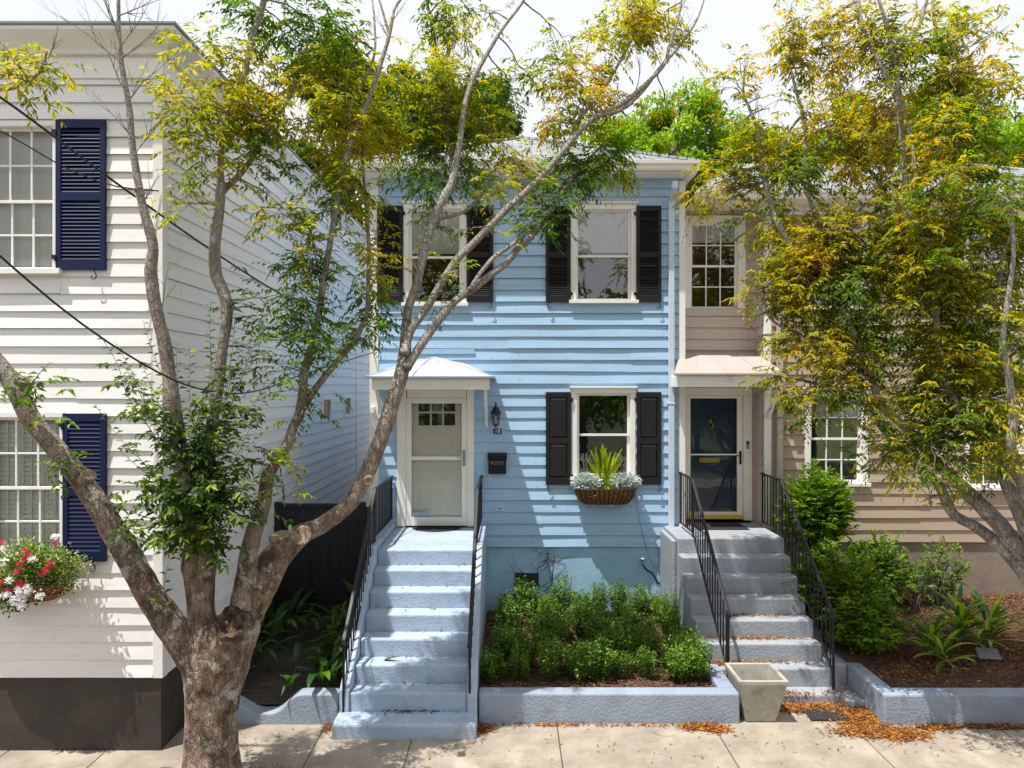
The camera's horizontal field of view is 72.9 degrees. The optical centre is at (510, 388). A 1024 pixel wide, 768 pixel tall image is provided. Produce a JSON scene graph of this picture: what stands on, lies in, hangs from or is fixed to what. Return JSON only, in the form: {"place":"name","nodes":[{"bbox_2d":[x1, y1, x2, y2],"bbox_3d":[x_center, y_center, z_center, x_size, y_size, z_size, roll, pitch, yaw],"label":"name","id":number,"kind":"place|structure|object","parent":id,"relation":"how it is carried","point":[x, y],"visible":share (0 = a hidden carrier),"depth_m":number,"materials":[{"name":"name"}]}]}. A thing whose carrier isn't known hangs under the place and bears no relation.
{"place":"outdoors","nodes":[
{"label":"outdoors","id":0,"kind":"place"},
{"bbox_2d":[241,620,345,703],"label":"alley path","id":1,"kind":"structure","parent":0,"point":[261,686],"depth_m":9.17,"materials":[{"name":"soil"}]},
{"bbox_2d":[250,615,296,671],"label":"strap leaf plant","id":2,"kind":"object","parent":1,"relation":"on","point":[270,651],"visible":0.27,"depth_m":9.18,"materials":[{"name":"green plant"}]},
{"bbox_2d":[258,600,319,650],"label":"strap leaf plant","id":3,"kind":"object","parent":1,"relation":"on","point":[284,622],"visible":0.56,"depth_m":9.96,"materials":[{"name":"green plant"}]},
{"bbox_2d":[262,587,325,636],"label":"strap leaf plant","id":4,"kind":"object","parent":1,"relation":"on","point":[293,602],"visible":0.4,"depth_m":10.67,"materials":[{"name":"green plant"}]},
{"bbox_2d":[286,627,345,664],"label":"strap leaf plant","id":5,"kind":"object","parent":1,"relation":"on","point":[322,646],"visible":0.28,"depth_m":8.95,"materials":[{"name":"green plant"}]},
{"bbox_2d":[274,502,366,619],"bbox_3d":[-3.007,2.805,11.020,1.466,1.990,0.100,0,0,0],"label":"alley fence","id":6,"kind":"object","parent":1,"relation":"on","point":[324,565],"visible":0.52,"depth_m":11.00,"materials":[{"name":"black paint"}]},
{"bbox_2d":[298,598,356,642],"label":"strap leaf plant","id":7,"kind":"object","parent":1,"relation":"on","point":[341,616],"visible":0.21,"depth_m":10.01,"materials":[{"name":"green plant"}]},
{"bbox_2d":[302,602,356,650],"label":"strap leaf plant","id":8,"kind":"object","parent":1,"relation":"on","point":[335,627],"visible":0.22,"depth_m":9.59,"materials":[{"name":"green plant"}]},
{"bbox_2d":[280,633,394,694],"bbox_3d":[-2.075,3.405,8.544,1.486,0.630,1.313,0,0,0],"label":"strap leaf plant","id":9,"kind":"object","parent":1,"relation":"on","point":[325,674],"visible":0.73,"depth_m":8.52,"materials":[{"name":"green plant"}]},
{"bbox_2d":[0,722,1023,767],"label":"sidewalk","id":10,"kind":"structure","parent":0,"point":[531,746],"depth_m":7.46,"materials":[{"name":"concrete"}]},
{"bbox_2d":[332,523,486,739],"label":"front steps","id":11,"kind":"structure","parent":10,"relation":"on","point":[398,553],"depth_m":8.58,"materials":[{"name":"blue paint"}]},
{"bbox_2d":[341,475,393,711],"bbox_3d":[-1.925,2.575,9.615,0.056,2.319,3.290,0,0,0],"label":"railing","id":12,"kind":"object","parent":11,"relation":"on","point":[364,555],"visible":1,"depth_m":9.18,"materials":[{"name":"black metal"}]},
{"bbox_2d":[467,475,482,693],"bbox_3d":[-0.470,2.575,9.615,0.056,2.319,3.290,0,0,0],"label":"railing","id":13,"kind":"object","parent":11,"relation":"on","point":[478,511],"visible":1,"depth_m":8.90,"materials":[{"name":"black metal"}]},
{"bbox_2d":[321,700,1023,743],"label":"leaf litter","id":14,"kind":"object","parent":10,"relation":"on","point":[862,717],"visible":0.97,"depth_m":7.97,"materials":[{"name":"orange plant"}]},
{"bbox_2d":[669,0,1023,584],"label":"street tree","id":15,"kind":"object","parent":10,"relation":"on","point":[807,272],"visible":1,"depth_m":7.62,"materials":[{"name":"green plant"}]},
{"bbox_2d":[1,704,1022,767],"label":"pavement base","id":16,"kind":"object","parent":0,"point":[478,721],"visible":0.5,"depth_m":7.58,"materials":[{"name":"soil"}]},
{"bbox_2d":[237,688,339,724],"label":"alley wall","id":17,"kind":"structure","parent":16,"relation":"on","point":[312,706],"depth_m":8.04,"materials":[{"name":"blue paint"}]},
{"bbox_2d":[479,664,738,723],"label":"bed wall","id":18,"kind":"structure","parent":16,"relation":"on","point":[718,703],"depth_m":8.06,"materials":[{"name":"blue paint"}]},
{"bbox_2d":[739,702,840,721],"bbox_3d":[3.480,3.951,8.403,1.640,0.098,0.594,0,0,0],"label":"entry apron","id":19,"kind":"object","parent":16,"relation":"on","point":[795,717],"visible":0.24,"depth_m":8.22,"materials":[{"name":"concrete"}]},
{"bbox_2d":[724,663,788,721],"bbox_3d":[2.925,3.639,8.270,0.575,0.519,0.555,0,0,0],"label":"planter","id":20,"kind":"object","parent":19,"relation":"on","point":[760,688],"visible":0.95,"depth_m":8.08,"materials":[{"name":"concrete"}]},
{"bbox_2d":[805,708,851,720],"bbox_3d":[3.760,3.888,8.270,0.479,0.020,0.300,0,0,0],"label":"ground plate","id":21,"kind":"object","parent":19,"relation":"on","point":[817,716],"visible":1,"depth_m":8.22,"materials":[{"name":"grey metal"}]},
{"bbox_2d":[823,640,1023,724],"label":"bed wall","id":22,"kind":"structure","parent":16,"relation":"on","point":[885,703],"depth_m":8.03,"materials":[{"name":"blue paint"}]},
{"bbox_2d":[0,0,1023,225],"label":"sky","id":23,"kind":"structure","parent":0,"point":[736,23],"materials":[{"name":"white"}]},
{"bbox_2d":[478,610,712,693],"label":"planting bed soil","id":24,"kind":"structure","parent":0,"point":[577,684],"depth_m":8.71,"materials":[{"name":"brown soil"}]},
{"bbox_2d":[479,646,510,682],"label":"boxwood","id":25,"kind":"object","parent":24,"relation":"on","point":[491,669],"visible":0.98,"depth_m":8.56,"materials":[{"name":"green plant"}]},
{"bbox_2d":[485,615,518,666],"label":"boxwood","id":26,"kind":"object","parent":24,"relation":"on","point":[500,636],"visible":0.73,"depth_m":8.99,"materials":[{"name":"green plant"}]},
{"bbox_2d":[490,594,522,629],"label":"boxwood","id":27,"kind":"object","parent":24,"relation":"on","point":[503,613],"visible":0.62,"depth_m":10.00,"materials":[{"name":"green plant"}]},
{"bbox_2d":[508,642,530,681],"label":"boxwood","id":28,"kind":"object","parent":24,"relation":"on","point":[522,672],"visible":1,"depth_m":8.56,"materials":[{"name":"green plant"}]},
{"bbox_2d":[506,616,542,666],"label":"boxwood","id":29,"kind":"object","parent":24,"relation":"on","point":[524,640],"visible":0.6,"depth_m":8.93,"materials":[{"name":"green plant"}]},
{"bbox_2d":[511,575,541,616],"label":"boxwood","id":30,"kind":"object","parent":24,"relation":"on","point":[525,596],"visible":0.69,"depth_m":11.01,"materials":[{"name":"green plant"}]},
{"bbox_2d":[524,598,557,640],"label":"boxwood","id":31,"kind":"object","parent":24,"relation":"on","point":[536,621],"visible":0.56,"depth_m":9.92,"materials":[{"name":"green plant"}]},
{"bbox_2d":[535,632,563,681],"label":"boxwood","id":32,"kind":"object","parent":24,"relation":"on","point":[549,674],"visible":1,"depth_m":8.54,"materials":[{"name":"green plant"}]},
{"bbox_2d":[535,600,572,652],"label":"boxwood","id":33,"kind":"object","parent":24,"relation":"on","point":[555,619],"visible":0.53,"depth_m":9.37,"materials":[{"name":"green plant"}]},
{"bbox_2d":[550,571,575,615],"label":"boxwood","id":34,"kind":"object","parent":24,"relation":"on","point":[564,599],"visible":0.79,"depth_m":10.95,"materials":[{"name":"green plant"}]},
{"bbox_2d":[560,636,600,681],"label":"boxwood","id":35,"kind":"object","parent":24,"relation":"on","point":[574,671],"visible":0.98,"depth_m":8.55,"materials":[{"name":"green plant"}]},
{"bbox_2d":[566,589,596,637],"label":"boxwood","id":36,"kind":"object","parent":24,"relation":"on","point":[577,617],"visible":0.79,"depth_m":10.05,"materials":[{"name":"green plant"}]},
{"bbox_2d":[580,606,607,646],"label":"boxwood","id":37,"kind":"object","parent":24,"relation":"on","point":[585,625],"visible":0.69,"depth_m":9.61,"materials":[{"name":"green plant"}]},
{"bbox_2d":[479,610,714,687],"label":"mulch chips","id":38,"kind":"object","parent":24,"relation":"on","point":[597,680],"visible":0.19,"depth_m":8.65,"materials":[{"name":"brown wood"}]},
{"bbox_2d":[581,631,618,681],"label":"boxwood","id":39,"kind":"object","parent":24,"relation":"on","point":[597,671],"visible":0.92,"depth_m":8.55,"materials":[{"name":"green plant"}]},
{"bbox_2d":[586,578,613,615],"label":"boxwood","id":40,"kind":"object","parent":24,"relation":"on","point":[594,586],"visible":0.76,"depth_m":10.94,"materials":[{"name":"green plant"}]},
{"bbox_2d":[605,577,633,616],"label":"boxwood","id":41,"kind":"object","parent":24,"relation":"on","point":[620,594],"visible":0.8,"depth_m":11.00,"materials":[{"name":"green plant"}]},
{"bbox_2d":[600,606,643,664],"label":"boxwood","id":42,"kind":"object","parent":24,"relation":"on","point":[626,642],"visible":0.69,"depth_m":8.94,"materials":[{"name":"green plant"}]},
{"bbox_2d":[605,599,639,634],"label":"boxwood","id":43,"kind":"object","parent":24,"relation":"on","point":[631,617],"visible":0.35,"depth_m":9.96,"materials":[{"name":"green plant"}]},
{"bbox_2d":[611,650,634,679],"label":"boxwood","id":44,"kind":"object","parent":24,"relation":"on","point":[626,666],"visible":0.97,"depth_m":8.61,"materials":[{"name":"green plant"}]},
{"bbox_2d":[630,617,657,664],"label":"boxwood","id":45,"kind":"object","parent":24,"relation":"on","point":[643,642],"visible":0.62,"depth_m":9.00,"materials":[{"name":"green plant"}]},
{"bbox_2d":[634,645,658,679],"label":"boxwood","id":46,"kind":"object","parent":24,"relation":"on","point":[647,664],"visible":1,"depth_m":8.63,"materials":[{"name":"green plant"}]},
{"bbox_2d":[655,587,679,630],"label":"boxwood","id":47,"kind":"object","parent":24,"relation":"on","point":[664,607],"visible":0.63,"depth_m":10.29,"materials":[{"name":"green plant"}]},
{"bbox_2d":[657,633,685,668],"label":"boxwood","id":48,"kind":"object","parent":24,"relation":"on","point":[665,641],"visible":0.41,"depth_m":8.97,"materials":[{"name":"green plant"}]},
{"bbox_2d":[655,643,694,681],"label":"boxwood","id":49,"kind":"object","parent":24,"relation":"on","point":[677,671],"visible":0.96,"depth_m":8.55,"materials":[{"name":"green plant"}]},
{"bbox_2d":[671,622,704,668],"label":"boxwood","id":50,"kind":"object","parent":24,"relation":"on","point":[693,639],"visible":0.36,"depth_m":8.90,"materials":[{"name":"green plant"}]},
{"bbox_2d":[685,638,715,682],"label":"boxwood","id":51,"kind":"object","parent":24,"relation":"on","point":[699,670],"visible":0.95,"depth_m":8.54,"materials":[{"name":"green plant"}]},
{"bbox_2d":[813,592,1023,687],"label":"planting bed soil","id":52,"kind":"structure","parent":0,"point":[843,652],"depth_m":9.09,"materials":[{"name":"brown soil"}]},
{"bbox_2d":[771,458,859,556],"bbox_3d":[4.670,1.855,10.608,1.254,1.603,1.250,0,0,-36],"label":"shrub","id":53,"kind":"object","parent":52,"relation":"on","point":[821,511],"visible":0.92,"depth_m":10.34,"materials":[{"name":"green plant"}]},
{"bbox_2d":[781,536,896,635],"bbox_3d":[4.647,2.821,9.889,1.499,1.412,1.493,0,0,20],"label":"shrub","id":54,"kind":"object","parent":52,"relation":"on","point":[830,570],"visible":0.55,"depth_m":9.69,"materials":[{"name":"green plant"}]},
{"bbox_2d":[805,580,920,655],"bbox_3d":[4.686,3.092,9.358,1.238,0.911,1.336,0,0,-34],"label":"shrub","id":55,"kind":"object","parent":52,"relation":"on","point":[865,630],"visible":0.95,"depth_m":9.11,"materials":[{"name":"green plant"}]},
{"bbox_2d":[841,528,919,604],"bbox_3d":[5.754,2.784,10.786,1.123,1.243,1.046,0,0,28],"label":"shrub","id":56,"kind":"object","parent":52,"relation":"on","point":[898,574],"visible":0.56,"depth_m":10.63,"materials":[{"name":"green plant"}]},
{"bbox_2d":[897,547,942,607],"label":"shrub","id":57,"kind":"object","parent":52,"relation":"on","point":[917,596],"visible":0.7,"depth_m":10.74,"materials":[{"name":"green plant"}]},
{"bbox_2d":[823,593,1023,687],"bbox_3d":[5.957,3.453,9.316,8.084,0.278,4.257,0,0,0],"label":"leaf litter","id":58,"kind":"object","parent":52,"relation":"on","point":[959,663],"visible":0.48,"depth_m":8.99,"materials":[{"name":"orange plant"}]},
{"bbox_2d":[905,613,956,658],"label":"striped leaf plant","id":59,"kind":"object","parent":52,"relation":"on","point":[936,626],"visible":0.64,"depth_m":9.12,"materials":[{"name":"green plant"}]},
{"bbox_2d":[907,627,979,673],"bbox_3d":[5.575,3.301,8.869,0.944,0.538,0.682,0,0,0],"label":"striped leaf plant","id":60,"kind":"object","parent":52,"relation":"on","point":[946,648],"visible":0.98,"depth_m":8.88,"materials":[{"name":"green plant"}]},
{"bbox_2d":[917,532,972,607],"bbox_3d":[6.774,2.824,10.812,0.708,1.162,0.798,0,0,0],"label":"shrub","id":61,"kind":"object","parent":52,"relation":"on","point":[947,586],"visible":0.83,"depth_m":10.73,"materials":[{"name":"green plant"}]},
{"bbox_2d":[915,583,1010,651],"bbox_3d":[5.989,3.119,9.366,1.134,0.808,1.261,0,0,0],"label":"striped leaf plant","id":62,"kind":"object","parent":52,"relation":"on","point":[961,619],"visible":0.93,"depth_m":9.30,"materials":[{"name":"green plant"}]},
{"bbox_2d":[941,584,1023,647],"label":"striped leaf plant","id":63,"kind":"object","parent":52,"relation":"on","point":[996,613],"visible":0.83,"depth_m":9.30,"materials":[{"name":"green plant"}]},
{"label":"verge","id":64,"kind":"structure","parent":0,"visible":0},
{"bbox_2d":[0,0,719,767],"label":"street tree","id":65,"kind":"object","parent":64,"relation":"on","point":[210,652],"visible":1,"depth_m":6.90,"materials":[{"name":"green plant"}]},
{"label":"ground","id":66,"kind":"structure","parent":0,"visible":0},
{"bbox_2d":[0,21,369,750],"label":"white house","id":67,"kind":"structure","parent":66,"relation":"on","point":[76,673],"depth_m":7.46,"materials":[{"name":"paint"}]},
{"bbox_2d":[0,121,54,267],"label":"window","id":68,"kind":"structure","parent":67,"relation":"in","point":[27,177],"depth_m":7.59,"materials":[{"name":"white glass"}]},
{"bbox_2d":[0,412,64,557],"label":"window","id":69,"kind":"structure","parent":67,"relation":"in","point":[28,506],"depth_m":7.58,"materials":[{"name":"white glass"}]},
{"bbox_2d":[0,579,75,602],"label":"window basket","id":70,"kind":"object","parent":67,"relation":"attached to","point":[49,594],"depth_m":7.17,"materials":[{"name":"brown metal"}]},
{"bbox_2d":[0,539,59,592],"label":"red flowers","id":71,"kind":"object","parent":70,"relation":"in","point":[24,558],"visible":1,"depth_m":7.09,"materials":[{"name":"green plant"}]},
{"bbox_2d":[0,533,61,610],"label":"white flowers","id":72,"kind":"object","parent":70,"relation":"in","point":[30,589],"visible":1,"depth_m":7.08,"materials":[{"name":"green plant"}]},
{"bbox_2d":[0,541,81,617],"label":"geranium foliage","id":73,"kind":"object","parent":70,"relation":"in","point":[8,566],"visible":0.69,"depth_m":7.18,"materials":[{"name":"green plant"}]},
{"bbox_2d":[0,534,91,600],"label":"flowering foliage","id":74,"kind":"object","parent":70,"relation":"in","point":[56,570],"visible":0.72,"depth_m":7.21,"materials":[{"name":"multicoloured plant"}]},
{"bbox_2d":[282,30,432,228],"bbox_3d":[-5.546,-3.813,23.222,5.719,15.438,5.828,0,0,-42],"label":"tree","id":75,"kind":"object","parent":66,"relation":"on","point":[312,96],"visible":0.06,"depth_m":21.96,"materials":[{"name":"green plant"}]},
{"bbox_2d":[353,57,457,206],"bbox_3d":[-3.859,-3.960,24.942,4.667,15.729,4.296,0,0,0],"label":"tree","id":76,"kind":"object","parent":66,"relation":"on","point":[410,76],"visible":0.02,"depth_m":24.02,"materials":[{"name":"green plant"}]},
{"bbox_2d":[447,71,526,142],"bbox_3d":[-1.097,-3.840,26.009,3.656,15.489,4.408,0,0,-30],"label":"tree","id":77,"kind":"object","parent":66,"relation":"on","point":[518,130],"visible":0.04,"depth_m":25.40,"materials":[{"name":"green plant"}]},
{"bbox_2d":[350,136,700,610],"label":"blue house","id":78,"kind":"structure","parent":66,"relation":"on","point":[567,361],"depth_m":11.28,"materials":[{"name":"paint"}]},
{"bbox_2d":[0,96,370,344],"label":"overhead cable","id":79,"kind":"object","parent":78,"relation":"attached to","point":[77,154],"visible":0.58,"depth_m":6.59,"materials":[{"name":"black rubber"}]},
{"bbox_2d":[0,255,373,393],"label":"overhead cable","id":80,"kind":"object","parent":78,"relation":"attached to","point":[60,307],"visible":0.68,"depth_m":5.21,"materials":[{"name":"black rubber"}]},
{"bbox_2d":[401,201,467,305],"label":"window","id":81,"kind":"structure","parent":78,"relation":"in","point":[441,244],"depth_m":11.36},
{"bbox_2d":[406,398,466,525],"bbox_3d":[-1.200,1.197,11.254,0.985,2.077,0.093,0,0,0],"label":"storm door","id":82,"kind":"structure","parent":78,"relation":"in","point":[410,521],"depth_m":11.26,"materials":[{"name":"white metal"}]},
{"bbox_2d":[412,403,461,516],"bbox_3d":[-1.200,1.197,11.502,0.965,2.077,0.316,0,0,0],"label":"front door","id":83,"kind":"structure","parent":78,"relation":"in","point":[436,428],"depth_m":11.35,"materials":[{"name":"white wood"}]},
{"bbox_2d":[488,452,506,473],"bbox_3d":[-0.213,1.213,11.226,0.311,0.338,0.108,0,0,0],"label":"mailbox","id":84,"kind":"object","parent":78,"relation":"attached to","point":[496,462],"visible":1,"depth_m":11.19,"materials":[{"name":"black metal"}]},
{"bbox_2d":[569,201,638,303],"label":"window","id":85,"kind":"structure","parent":78,"relation":"in","point":[603,258],"depth_m":11.36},
{"bbox_2d":[570,386,637,479],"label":"window","id":86,"kind":"structure","parent":78,"relation":"in","point":[601,415],"depth_m":12.39,"materials":[{"name":"white glass"}]},
{"bbox_2d":[574,487,636,504],"bbox_3d":[1.529,1.732,11.094,1.019,0.269,0.256,0,0,0],"label":"window basket","id":87,"kind":"object","parent":78,"relation":"attached to","point":[612,496],"depth_m":11.01,"materials":[{"name":"brown wicker"}]},
{"bbox_2d":[570,472,602,488],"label":"silver plant","id":88,"kind":"object","parent":87,"relation":"on","point":[591,481],"visible":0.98,"depth_m":11.07,"materials":[{"name":"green plant"}]},
{"bbox_2d":[587,445,622,488],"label":"foxtail fern","id":89,"kind":"object","parent":87,"relation":"in","point":[606,476],"visible":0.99,"depth_m":11.13,"materials":[{"name":"green plant"}]},
{"bbox_2d":[609,471,642,488],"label":"silver plant","id":90,"kind":"object","parent":87,"relation":"on","point":[621,479],"visible":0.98,"depth_m":11.07,"materials":[{"name":"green plant"}]},
{"bbox_2d":[575,112,677,154],"bbox_3d":[3.462,-2.543,22.169,3.457,12.896,3.633,0,0,0],"label":"tree","id":91,"kind":"object","parent":66,"relation":"on","point":[632,130],"visible":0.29,"depth_m":21.32,"materials":[{"name":"green plant"}]},
{"bbox_2d":[629,77,753,196],"bbox_3d":[5.845,-3.286,24.174,5.274,14.382,4.257,0,0,25],"label":"tree","id":92,"kind":"object","parent":66,"relation":"on","point":[689,141],"visible":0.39,"depth_m":23.02,"materials":[{"name":"green plant"}]},
{"bbox_2d":[703,116,801,166],"bbox_3d":[8.953,-2.990,24.952,4.752,13.790,4.835,0,0,0],"label":"tree","id":93,"kind":"object","parent":66,"relation":"on","point":[747,158],"visible":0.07,"depth_m":23.47,"materials":[{"name":"green plant"}]},
{"bbox_2d":[660,523,864,706],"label":"front steps","id":94,"kind":"structure","parent":66,"relation":"on","point":[753,560],"depth_m":9.61,"materials":[{"name":"grey paint"}]},
{"bbox_2d":[678,472,730,679],"bbox_3d":[2.740,2.575,9.945,0.056,2.459,2.510,0,0,0],"label":"railing","id":95,"kind":"object","parent":94,"relation":"on","point":[698,507],"visible":0.88,"depth_m":9.71,"materials":[{"name":"black metal"}]},
{"bbox_2d":[694,523,749,529],"bbox_3d":[3.380,2.232,11.200,0.800,0.013,0.500,0,0,0],"label":"doormat","id":96,"kind":"object","parent":94,"relation":"on","point":[724,526],"visible":0.93,"depth_m":11.16,"materials":[{"name":"black rubber"}]},
{"bbox_2d":[670,592,854,697],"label":"leaf litter","id":97,"kind":"object","parent":94,"relation":"on","point":[719,662],"visible":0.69,"depth_m":9.09,"materials":[{"name":"orange plant"}]},
{"bbox_2d":[760,473,836,689],"bbox_3d":[4.080,2.586,9.985,0.056,2.439,2.510,0,0,0],"label":"railing","id":98,"kind":"object","parent":94,"relation":"on","point":[816,571],"visible":1,"depth_m":9.58,"materials":[{"name":"black metal"}]},
{"bbox_2d":[671,109,1023,593],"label":"beige house","id":99,"kind":"structure","parent":66,"relation":"on","point":[735,447],"depth_m":11.36,"materials":[{"name":"pink paint"}]},
{"bbox_2d":[685,216,745,307],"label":"window","id":100,"kind":"structure","parent":99,"relation":"in","point":[713,271],"depth_m":11.71,"materials":[{"name":"white glass"}]},
{"bbox_2d":[690,395,740,511],"bbox_3d":[3.453,1.151,11.705,0.873,2.059,0.090,0,0,0],"label":"front door","id":101,"kind":"structure","parent":99,"relation":"in","point":[713,421],"depth_m":11.71,"materials":[{"name":"blue metal"}]},
{"bbox_2d":[690,396,742,514],"bbox_3d":[3.450,1.122,11.604,0.878,1.997,0.093,0,0,0],"label":"storm door","id":102,"kind":"structure","parent":99,"relation":"in","point":[739,454],"depth_m":11.62,"materials":[{"name":"black metal"}]},
{"bbox_2d":[788,387,870,486],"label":"window","id":103,"kind":"structure","parent":99,"relation":"in","point":[832,437],"depth_m":11.56,"materials":[{"name":"white glass"}]},
{"bbox_2d":[803,208,870,309],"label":"window","id":104,"kind":"structure","parent":99,"relation":"in","point":[815,301],"depth_m":11.33,"materials":[{"name":"white glass"}]},
{"bbox_2d":[963,391,1023,489],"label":"window","id":105,"kind":"structure","parent":99,"relation":"in","point":[972,484],"depth_m":11.36,"materials":[{"name":"white glass"}]},
{"bbox_2d":[963,208,1023,309],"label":"window","id":106,"kind":"structure","parent":99,"relation":"in","point":[982,253],"depth_m":11.39,"materials":[{"name":"white glass"}]},
{"bbox_2d":[796,87,922,163],"bbox_3d":[13.270,-3.781,26.920,6.198,15.370,6.161,0,0,0],"label":"tree","id":107,"kind":"object","parent":66,"relation":"on","point":[832,138],"visible":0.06,"depth_m":26.18,"materials":[{"name":"green plant"}]},
{"bbox_2d":[894,80,1023,167],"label":"tree","id":108,"kind":"object","parent":66,"relation":"on","point":[1017,130],"visible":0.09,"depth_m":22.78,"materials":[{"name":"green plant"}]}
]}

